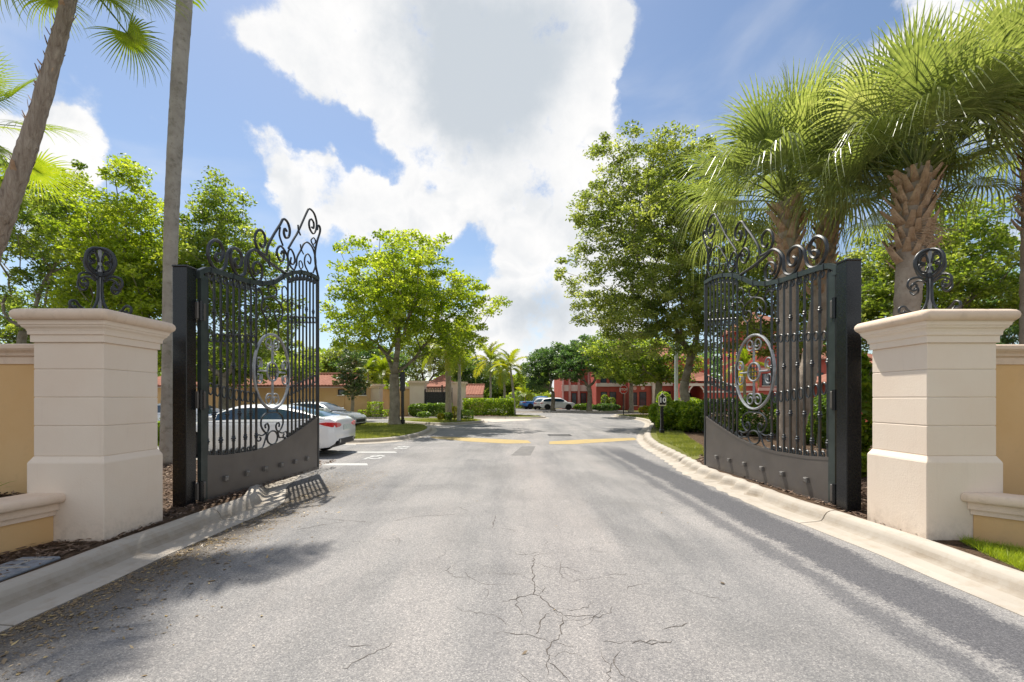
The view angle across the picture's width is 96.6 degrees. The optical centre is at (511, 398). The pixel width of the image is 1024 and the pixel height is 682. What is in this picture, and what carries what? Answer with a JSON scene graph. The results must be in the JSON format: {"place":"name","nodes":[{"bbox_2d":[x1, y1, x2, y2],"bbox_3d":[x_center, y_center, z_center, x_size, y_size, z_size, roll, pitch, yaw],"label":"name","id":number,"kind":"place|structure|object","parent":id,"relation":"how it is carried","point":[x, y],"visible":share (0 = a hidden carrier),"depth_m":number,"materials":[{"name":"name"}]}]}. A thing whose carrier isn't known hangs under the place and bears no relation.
{"place":"outdoors","nodes":[
{"label":"outdoors","id":0,"kind":"place"},
{"bbox_2d":[0,459,335,582],"bbox_3d":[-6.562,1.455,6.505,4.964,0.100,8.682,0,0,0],"label":"bark mulch","id":1,"kind":"object","parent":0,"point":[165,468],"visible":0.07,"depth_m":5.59,"materials":[{"name":"wood"}]},
{"bbox_2d":[0,344,34,493],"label":"boundary wall","id":2,"kind":"structure","parent":1,"relation":"on","point":[17,397],"depth_m":5.04,"materials":[{"name":"paint"}]},
{"bbox_2d":[0,556,60,581],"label":"meter box lid","id":3,"kind":"object","parent":1,"relation":"on","point":[23,566],"visible":1,"depth_m":3.98,"materials":[{"name":"concrete"}]},
{"bbox_2d":[0,493,65,554],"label":"planter wall","id":4,"kind":"structure","parent":1,"relation":"on","point":[26,520],"depth_m":4.48,"materials":[{"name":"paint"}]},
{"bbox_2d":[0,46,92,224],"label":"short fan palm","id":5,"kind":"object","parent":1,"relation":"on","point":[43,171],"visible":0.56,"depth_m":9.57,"materials":[{"name":"plant"}]},
{"bbox_2d":[8,246,175,540],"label":"gate pillar","id":6,"kind":"structure","parent":1,"relation":"on","point":[97,459],"depth_m":4.75,"materials":[{"name":"stone"}]},
{"bbox_2d":[0,0,191,262],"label":"leaning fan palm","id":7,"kind":"object","parent":1,"relation":"on","point":[16,179],"visible":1,"depth_m":6.98,"materials":[{"name":"plant"}]},
{"bbox_2d":[172,265,196,506],"bbox_3d":[-4.525,-0.133,6.300,0.320,3.385,0.320,0,0,0],"label":"gate post","id":8,"kind":"object","parent":1,"relation":"on","point":[184,387],"visible":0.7,"depth_m":6.20,"materials":[{"name":"black metal"}]},
{"bbox_2d":[195,208,320,501],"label":"iron gate","id":9,"kind":"structure","parent":8,"relation":"attached to","point":[220,472],"depth_m":7.61,"materials":[{"name":"metal"}]},
{"bbox_2d":[159,0,209,464],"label":"tall palm","id":10,"kind":"object","parent":1,"relation":"on","point":[178,86],"visible":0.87,"depth_m":10.38,"materials":[{"name":"bark"},{"name":"leaf"}]},
{"bbox_2d":[369,414,541,416],"bbox_3d":[-28.675,1.555,48.142,62.650,0.130,23.715,0,0,0],"label":"planting bed","id":11,"kind":"object","parent":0,"point":[463,416],"visible":0.16,"depth_m":38.53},
{"bbox_2d":[0,286,47,343],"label":"background tree","id":12,"kind":"object","parent":11,"relation":"on","point":[8,333],"visible":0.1,"depth_m":38.77,"materials":[{"name":"green plant"}]},
{"bbox_2d":[217,331,314,363],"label":"background tree","id":13,"kind":"object","parent":11,"relation":"on","point":[242,338],"visible":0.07,"depth_m":45.98,"materials":[{"name":"green plant"}]},
{"bbox_2d":[148,373,388,414],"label":"ochre garage","id":14,"kind":"structure","parent":11,"relation":"on","point":[329,392],"depth_m":38.00,"materials":[{"name":"paint"}]},
{"bbox_2d":[273,396,297,403],"bbox_3d":[-18.844,0.617,37.974,2.133,1.767,0.047,0,0,0],"label":"garage door","id":15,"kind":"structure","parent":14,"relation":"in","point":[280,397],"depth_m":37.95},
{"bbox_2d":[322,396,344,408],"bbox_3d":[-14.889,0.617,37.961,1.867,1.767,0.072,0,0,0],"label":"garage door","id":16,"kind":"structure","parent":14,"relation":"in","point":[339,401],"depth_m":37.95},
{"bbox_2d":[352,357,386,384],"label":"feather palm","id":17,"kind":"object","parent":11,"relation":"on","point":[369,363],"visible":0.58,"depth_m":42.82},
{"bbox_2d":[357,401,388,416],"bbox_3d":[-11.171,0.855,36.853,2.427,1.343,1.271,0,0,0],"label":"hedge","id":18,"kind":"object","parent":11,"relation":"on","point":[380,411],"visible":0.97,"depth_m":36.58,"materials":[{"name":"green plant"}]},
{"bbox_2d":[368,384,384,415],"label":"entrance pillar","id":19,"kind":"structure","parent":11,"relation":"on","point":[376,392],"depth_m":39.00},
{"bbox_2d":[361,352,405,388],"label":"feather palm","id":20,"kind":"object","parent":11,"relation":"on","point":[382,362],"visible":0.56,"depth_m":43.52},
{"bbox_2d":[388,387,409,415],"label":"entrance wall","id":21,"kind":"structure","parent":11,"relation":"on","point":[407,397],"depth_m":40.30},
{"bbox_2d":[407,381,428,415],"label":"entrance pillar","id":22,"kind":"structure","parent":11,"relation":"on","point":[417,388],"depth_m":40.00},
{"bbox_2d":[424,385,445,414],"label":"entrance gate","id":23,"kind":"structure","parent":22,"relation":"attached to","point":[434,397],"depth_m":40.27,"materials":[{"name":"black metal"}]},
{"bbox_2d":[408,403,429,416],"bbox_3d":[-7.623,0.934,37.346,1.791,1.213,1.647,0,0,0],"label":"loose shrub","id":24,"kind":"object","parent":11,"relation":"on","point":[413,409],"visible":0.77,"depth_m":36.85,"materials":[{"name":"green plant"}]},
{"bbox_2d":[426,402,452,416],"bbox_3d":[-5.974,0.899,37.715,2.181,1.290,1.663,0,0,0],"label":"clipped hedge","id":25,"kind":"object","parent":11,"relation":"on","point":[432,409],"visible":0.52,"depth_m":37.11,"materials":[{"name":"green plant"}]},
{"bbox_2d":[451,382,457,414],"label":"entrance wall","id":26,"kind":"structure","parent":11,"relation":"on","point":[454,386],"depth_m":41.20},
{"bbox_2d":[456,382,467,415],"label":"entrance pillar","id":27,"kind":"structure","parent":11,"relation":"on","point":[463,389],"depth_m":40.00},
{"bbox_2d":[462,397,515,415],"bbox_3d":[-1.933,0.695,38.760,4.493,1.656,1.917,0,0,0],"label":"clipped hedge","id":28,"kind":"object","parent":11,"relation":"on","point":[495,403],"visible":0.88,"depth_m":38.08,"materials":[{"name":"green plant"}]},
{"bbox_2d":[471,339,512,410],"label":"feather palm","id":29,"kind":"object","parent":11,"relation":"on","point":[489,351],"visible":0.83,"depth_m":45.81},
{"bbox_2d":[491,357,517,411],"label":"feather palm","id":30,"kind":"object","parent":11,"relation":"on","point":[503,387],"visible":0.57,"depth_m":42.94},
{"bbox_2d":[489,348,528,414],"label":"feather palm","id":31,"kind":"object","parent":11,"relation":"on","point":[510,359],"visible":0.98,"depth_m":41.88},
{"bbox_2d":[483,419,529,421],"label":"pavement","id":32,"kind":"structure","parent":0,"point":[497,420],"depth_m":33.60,"materials":[{"name":"concrete"}]},
{"bbox_2d":[0,0,1022,390],"label":"sky","id":33,"kind":"structure","parent":0,"point":[473,122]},
{"bbox_2d":[0,413,1023,681],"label":"road","id":34,"kind":"structure","parent":0,"point":[450,553],"depth_m":3.75,"materials":[{"name":"asphalt"}]},
{"bbox_2d":[0,154,162,343],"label":"dense oak tree","id":35,"kind":"object","parent":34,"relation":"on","point":[28,245],"visible":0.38,"depth_m":23.47,"materials":[{"name":"green plant"}]},
{"bbox_2d":[39,153,203,367],"bbox_3d":[-18.935,-5.471,22.552,6.580,13.998,8.150,0,0,-45],"label":"dense oak tree","id":36,"kind":"object","parent":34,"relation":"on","point":[122,248],"visible":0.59,"depth_m":21.16,"materials":[{"name":"green plant"}]},
{"bbox_2d":[0,458,299,631],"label":"kerb","id":37,"kind":"structure","parent":34,"relation":"on","point":[27,596],"depth_m":4.38,"materials":[{"name":"concrete"}]},
{"bbox_2d":[0,494,344,681],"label":"fallen leaves","id":38,"kind":"object","parent":34,"relation":"on","point":[3,661],"visible":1,"depth_m":3.74,"materials":[{"name":"brown plant"}]},
{"bbox_2d":[158,403,223,421],"bbox_3d":[-14.004,0.869,19.600,4.982,1.462,2.271,0,0,-4],"label":"white hatchback","id":39,"kind":"object","parent":34,"relation":"on","point":[210,409],"visible":0.02,"depth_m":18.95,"materials":[{"name":"paint"}]},
{"bbox_2d":[161,337,324,408],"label":"background tree","id":40,"kind":"object","parent":34,"relation":"on","point":[278,360],"visible":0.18,"depth_m":33.39,"materials":[{"name":"green plant"}]},
{"bbox_2d":[196,404,354,456],"bbox_3d":[-7.316,0.869,13.350,4.982,1.462,2.271,0,0,0],"label":"white sedan","id":41,"kind":"object","parent":34,"relation":"on","point":[335,430],"visible":0.41,"depth_m":12.52,"materials":[{"name":"paint"}]},
{"bbox_2d":[294,343,359,372],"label":"background tree","id":42,"kind":"object","parent":34,"relation":"on","point":[332,356],"visible":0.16,"depth_m":50.79,"materials":[{"name":"green plant"}]},
{"bbox_2d":[289,401,366,424],"bbox_3d":[-10.404,0.869,24.301,4.982,1.462,2.271,0,0,8],"label":"silver sedan","id":43,"kind":"object","parent":34,"relation":"on","point":[359,418],"visible":0.15,"depth_m":23.74,"materials":[{"name":"paint"}]},
{"bbox_2d":[307,471,384,491],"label":"fallen leaves","id":44,"kind":"object","parent":34,"relation":"on","point":[344,479],"visible":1,"depth_m":8.68,"materials":[{"name":"plant"}]},
{"bbox_2d":[331,348,372,411],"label":"magnolia tree","id":45,"kind":"object","parent":34,"relation":"on","point":[359,387],"visible":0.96,"depth_m":32.80,"materials":[{"name":"green plant"}]},
{"bbox_2d":[328,341,411,385],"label":"background tree","id":46,"kind":"object","parent":34,"relation":"on","point":[365,354],"visible":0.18,"depth_m":49.13,"materials":[{"name":"green plant"}]},
{"bbox_2d":[346,422,436,443],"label":"kerb","id":47,"kind":"structure","parent":34,"relation":"on","point":[429,430],"depth_m":17.40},
{"bbox_2d":[400,418,479,421],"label":"traffic island","id":48,"kind":"structure","parent":34,"relation":"on","point":[407,419],"depth_m":32.89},
{"bbox_2d":[410,418,476,422],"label":"grass","id":49,"kind":"structure","parent":48,"relation":"on","point":[437,420],"depth_m":30.19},
{"bbox_2d":[418,322,470,420],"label":"feather palm","id":50,"kind":"object","parent":48,"relation":"on","point":[448,403],"visible":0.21,"depth_m":31.32,"materials":[{"name":"leaf"},{"name":"bark"}]},
{"bbox_2d":[432,315,483,420],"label":"feather palm","id":51,"kind":"object","parent":48,"relation":"on","point":[459,365],"visible":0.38,"depth_m":29.49,"materials":[{"name":"leaf"},{"name":"bark"}]},
{"bbox_2d":[461,410,473,420],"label":"clipped hedge","id":52,"kind":"object","parent":48,"relation":"on","point":[471,413],"visible":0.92,"depth_m":30.37,"materials":[{"name":"green plant"}]},
{"bbox_2d":[405,418,487,425],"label":"kerb","id":53,"kind":"structure","parent":34,"relation":"on","point":[481,421],"depth_m":28.30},
{"bbox_2d":[366,414,547,418],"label":"kerb","id":54,"kind":"structure","parent":34,"relation":"on","point":[543,417],"depth_m":36.45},
{"bbox_2d":[481,411,731,412],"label":"kerb","id":55,"kind":"structure","parent":34,"relation":"on","point":[571,412],"depth_m":52.55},
{"bbox_2d":[611,414,1023,616],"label":"kerb","id":56,"kind":"structure","parent":34,"relation":"on","point":[999,585],"depth_m":5.00,"materials":[{"name":"concrete"}]},
{"bbox_2d":[493,409,621,410],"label":"parking pavement","id":57,"kind":"structure","parent":0,"point":[550,409],"depth_m":57.94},
{"bbox_2d":[519,396,555,408],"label":"blue pickup","id":58,"kind":"object","parent":57,"relation":"on","point":[527,404],"visible":0.47,"depth_m":64.67,"materials":[{"name":"paint"}]},
{"bbox_2d":[540,397,575,409],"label":"pale crossover","id":59,"kind":"object","parent":57,"relation":"on","point":[545,403],"visible":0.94,"depth_m":60.64,"materials":[{"name":"white paint"}]},
{"bbox_2d":[487,407,645,411],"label":"lawn","id":60,"kind":"structure","parent":0,"point":[559,408],"depth_m":70.53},
{"bbox_2d":[398,331,472,380],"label":"background tree","id":61,"kind":"object","parent":60,"relation":"on","point":[415,373],"visible":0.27,"depth_m":57.63,"materials":[{"name":"green plant"}]},
{"bbox_2d":[427,374,453,391],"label":"house","id":62,"kind":"structure","parent":60,"relation":"on","point":[438,382],"depth_m":52.54,"materials":[{"name":"tile"}]},
{"bbox_2d":[439,353,505,390],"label":"background tree","id":63,"kind":"object","parent":60,"relation":"on","point":[468,376],"visible":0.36,"depth_m":60.64,"materials":[{"name":"green plant"}]},
{"bbox_2d":[466,384,484,412],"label":"house","id":64,"kind":"structure","parent":60,"relation":"on","point":[474,390],"depth_m":50.77,"materials":[{"name":"tile"}]},
{"bbox_2d":[405,372,550,401],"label":"distant woods","id":65,"kind":"object","parent":60,"relation":"on","point":[486,394],"visible":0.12,"depth_m":92.96,"materials":[{"name":"green plant"}]},
{"bbox_2d":[483,391,550,407],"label":"distant undergrowth","id":66,"kind":"object","parent":60,"relation":"on","point":[548,394],"visible":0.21,"depth_m":71.18,"materials":[{"name":"green plant"}]},
{"bbox_2d":[488,375,553,400],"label":"background tree","id":67,"kind":"object","parent":60,"relation":"on","point":[507,386],"visible":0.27,"depth_m":92.43,"materials":[{"name":"green plant"}]},
{"bbox_2d":[515,382,539,408],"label":"feather palm","id":68,"kind":"object","parent":60,"relation":"on","point":[523,392],"visible":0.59,"depth_m":69.62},
{"bbox_2d":[518,341,579,410],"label":"dark oak tree","id":69,"kind":"object","parent":60,"relation":"on","point":[545,363],"visible":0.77,"depth_m":56.27,"materials":[{"name":"green plant"}]},
{"bbox_2d":[573,403,593,409],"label":"foundation hedge","id":70,"kind":"object","parent":60,"relation":"on","point":[577,406],"visible":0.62,"depth_m":58.27,"materials":[{"name":"green plant"}]},
{"bbox_2d":[549,332,634,410],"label":"dark oak tree","id":71,"kind":"object","parent":60,"relation":"on","point":[575,367],"visible":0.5,"depth_m":53.43,"materials":[{"name":"green plant"}]},
{"bbox_2d":[592,403,620,410],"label":"foundation hedge","id":72,"kind":"object","parent":60,"relation":"on","point":[602,406],"visible":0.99,"depth_m":55.31,"materials":[{"name":"green plant"}]},
{"bbox_2d":[601,394,615,408],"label":"foundation shrub","id":73,"kind":"object","parent":60,"relation":"on","point":[603,396],"visible":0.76,"depth_m":56.77,"materials":[{"name":"green plant"}]},
{"bbox_2d":[602,357,665,412],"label":"light green tree","id":74,"kind":"object","parent":60,"relation":"on","point":[631,407],"visible":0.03,"depth_m":49.80,"materials":[{"name":"green plant"}]},
{"bbox_2d":[554,341,753,410],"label":"red building","id":75,"kind":"structure","parent":60,"relation":"on","point":[574,392],"depth_m":60.55,"materials":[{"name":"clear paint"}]},
{"bbox_2d":[639,392,646,406],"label":"window","id":76,"kind":"structure","parent":75,"relation":"in","point":[642,395],"depth_m":58.47,"materials":[{"name":"grey glass"}]},
{"bbox_2d":[722,312,871,411],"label":"red wing building","id":77,"kind":"structure","parent":60,"relation":"on","point":[764,387],"depth_m":53.86,"materials":[{"name":"clear paint"}]},
{"bbox_2d":[656,430,703,455],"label":"grass","id":78,"kind":"structure","parent":0,"point":[684,442],"depth_m":15.27,"materials":[{"name":"plant"}]},
{"bbox_2d":[617,414,1022,571],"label":"planting bed","id":79,"kind":"object","parent":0,"point":[697,437],"visible":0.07,"depth_m":7.25,"materials":[{"name":"soil"}]},
{"bbox_2d":[620,384,627,414],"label":"stop sign","id":80,"kind":"object","parent":79,"relation":"on","point":[623,389],"visible":0.99,"depth_m":41.43,"materials":[{"name":"red metal"}]},
{"bbox_2d":[575,329,711,402],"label":"light green tree","id":81,"kind":"object","parent":79,"relation":"on","point":[634,371],"visible":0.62,"depth_m":39.26,"materials":[{"name":"green plant"}]},
{"bbox_2d":[659,393,665,432],"bbox_3d":[6.310,0.633,19.195,0.310,1.775,0.190,0,0,0],"label":"number sign","id":82,"kind":"object","parent":79,"relation":"on","point":[662,400],"visible":0.9,"depth_m":19.14,"materials":[{"name":"black metal"}]},
{"bbox_2d":[674,339,677,400],"bbox_3d":[9.947,-2.150,29.500,1.840,7.340,0.457,0,0,0],"label":"lamp pole","id":83,"kind":"object","parent":79,"relation":"on","point":[675,377],"visible":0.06,"depth_m":29.40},
{"bbox_2d":[647,398,708,431],"bbox_3d":[7.508,0.744,21.244,2.021,1.647,3.945,0,0,-29],"label":"loose shrub","id":84,"kind":"object","parent":79,"relation":"on","point":[680,415],"visible":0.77,"depth_m":20.48,"materials":[{"name":"green plant"}]},
{"bbox_2d":[641,416,756,459],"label":"lawn","id":85,"kind":"structure","parent":79,"relation":"on","point":[653,433],"depth_m":14.63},
{"bbox_2d":[554,119,769,401],"bbox_3d":[9.809,-6.977,26.170,13.442,17.023,9.971,0,0,-33],"label":"oak tree","id":86,"kind":"object","parent":85,"relation":"on","point":[634,241],"visible":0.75,"depth_m":24.41,"materials":[{"name":"green plant"}]},
{"bbox_2d":[693,393,775,435],"bbox_3d":[9.519,0.625,19.081,2.334,1.796,3.784,0,0,-34],"label":"loose shrub","id":87,"kind":"object","parent":79,"relation":"on","point":[743,410],"visible":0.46,"depth_m":18.35,"materials":[{"name":"green plant"}]},
{"bbox_2d":[723,346,769,398],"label":"feather palm","id":88,"kind":"object","parent":79,"relation":"on","point":[744,358],"visible":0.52,"depth_m":33.87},
{"bbox_2d":[774,394,825,447],"bbox_3d":[9.632,0.626,14.366,1.576,1.804,2.990,0,0,0],"label":"loose shrub","id":89,"kind":"object","parent":79,"relation":"on","point":[823,420],"visible":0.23,"depth_m":13.56,"materials":[{"name":"green plant"}]},
{"bbox_2d":[657,33,948,453],"bbox_3d":[6.629,-3.364,10.899,5.964,9.740,5.693,0,0,-44],"label":"sabal palm","id":90,"kind":"object","parent":79,"relation":"on","point":[766,134],"visible":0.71,"depth_m":10.54,"materials":[{"name":"plant"}]},
{"bbox_2d":[698,447,910,533],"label":"bark mulch","id":91,"kind":"object","parent":79,"relation":"on","point":[864,508],"visible":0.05,"depth_m":6.90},
{"bbox_2d":[696,230,938,363],"bbox_3d":[13.574,-3.208,21.336,10.198,9.503,7.871,0,0,0],"label":"background oak tree","id":92,"kind":"object","parent":79,"relation":"on","point":[752,306],"visible":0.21,"depth_m":20.58,"materials":[{"name":"green plant"}]},
{"bbox_2d":[836,258,861,511],"bbox_3d":[4.445,-0.133,6.020,0.320,3.385,0.320,0,0,0],"label":"gate post","id":93,"kind":"object","parent":79,"relation":"on","point":[848,388],"visible":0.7,"depth_m":5.92,"materials":[{"name":"black metal"}]},
{"bbox_2d":[702,213,835,504],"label":"iron gate","id":94,"kind":"structure","parent":93,"relation":"attached to","point":[729,451],"depth_m":7.58,"materials":[{"name":"metal"}]},
{"bbox_2d":[814,361,884,421],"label":"tiled house","id":95,"kind":"structure","parent":79,"relation":"on","point":[823,378],"depth_m":30.01,"materials":[{"name":"tile"}]},
{"bbox_2d":[704,55,1002,448],"bbox_3d":[8.002,-3.255,11.462,5.687,9.598,5.752,0,0,0],"label":"sabal palm","id":96,"kind":"object","parent":79,"relation":"on","point":[761,228],"visible":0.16,"depth_m":11.39,"materials":[{"name":"plant"}]},
{"bbox_2d":[861,352,880,477],"bbox_3d":[7.019,0.243,9.316,0.990,2.655,2.257,0,0,32],"label":"croton shrub","id":97,"kind":"object","parent":79,"relation":"on","point":[866,394],"visible":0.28,"depth_m":9.28,"materials":[{"name":"green plant"}]},
{"bbox_2d":[761,0,1023,315],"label":"sabal palm","id":98,"kind":"object","parent":79,"relation":"on","point":[955,74],"visible":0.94,"depth_m":8.33,"materials":[{"name":"plant"}]},
{"bbox_2d":[825,190,1020,353],"bbox_3d":[18.223,-3.582,19.599,10.261,10.267,6.991,0,0,0],"label":"background oak tree","id":99,"kind":"object","parent":79,"relation":"on","point":[1000,283],"visible":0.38,"depth_m":18.03,"materials":[{"name":"green plant"}]},
{"bbox_2d":[854,248,1021,539],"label":"gate pillar","id":100,"kind":"structure","parent":79,"relation":"on","point":[931,457],"depth_m":4.79,"materials":[{"name":"stone"}]},
{"bbox_2d":[864,0,1023,343],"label":"sabal palm","id":101,"kind":"object","parent":79,"relation":"on","point":[1018,157],"visible":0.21,"depth_m":8.56,"materials":[{"name":"plant"}]},
{"bbox_2d":[957,534,1023,571],"bbox_3d":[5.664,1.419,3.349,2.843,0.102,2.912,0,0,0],"label":"grass","id":102,"kind":"structure","parent":79,"relation":"on","point":[1014,556],"depth_m":4.29,"materials":[{"name":"plant"}]},
{"bbox_2d":[961,493,1023,547],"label":"planter wall","id":103,"kind":"structure","parent":79,"relation":"on","point":[998,517],"depth_m":4.61,"materials":[{"name":"paint"}]},
{"bbox_2d":[975,265,1019,343],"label":"background oak tree","id":104,"kind":"object","parent":79,"relation":"on","point":[1004,339],"visible":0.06,"depth_m":26.58,"materials":[{"name":"green plant"}]},
{"bbox_2d":[995,344,1023,494],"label":"boundary wall","id":105,"kind":"structure","parent":79,"relation":"on","point":[1009,397],"depth_m":5.10,"materials":[{"name":"paint"}]},
{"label":"traffic island","id":106,"kind":"structure","parent":0,"visible":0},
{"bbox_2d":[122,165,308,409],"bbox_3d":[-15.121,-5.041,23.721,9.756,13.129,7.281,0,0,0],"label":"dense oak tree","id":107,"kind":"object","parent":106,"relation":"on","point":[199,239],"visible":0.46,"depth_m":22.57,"materials":[{"name":"green plant"}]},
{"bbox_2d":[355,422,426,438],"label":"grass","id":108,"kind":"structure","parent":106,"relation":"on","point":[367,430],"depth_m":20.97,"materials":[{"name":"plant"}]},
{"bbox_2d":[400,371,404,423],"bbox_3d":[-6.234,-0.020,26.000,0.260,3.080,0.240,0,0,0],"label":"black post","id":109,"kind":"object","parent":106,"relation":"on","point":[402,381],"visible":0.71,"depth_m":25.92,"materials":[{"name":"metal"}]},
{"bbox_2d":[319,227,512,424],"bbox_3d":[-6.049,-4.143,25.695,11.028,11.322,9.097,0,0,31],"label":"lime green tree","id":110,"kind":"object","parent":106,"relation":"on","point":[404,291],"visible":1,"depth_m":24.47,"materials":[{"name":"green plant"}]},
{"label":"ground","id":111,"kind":"structure","parent":0,"visible":0},
{"bbox_2d":[157,345,399,388],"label":"distant woods","id":112,"kind":"object","parent":111,"relation":"on","point":[320,350],"depth_m":73.31,"materials":[{"name":"green plant"}]},
{"bbox_2d":[697,341,870,380],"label":"distant woods","id":113,"kind":"object","parent":111,"relation":"on","point":[722,362],"visible":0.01,"depth_m":83.07,"materials":[{"name":"green plant"}]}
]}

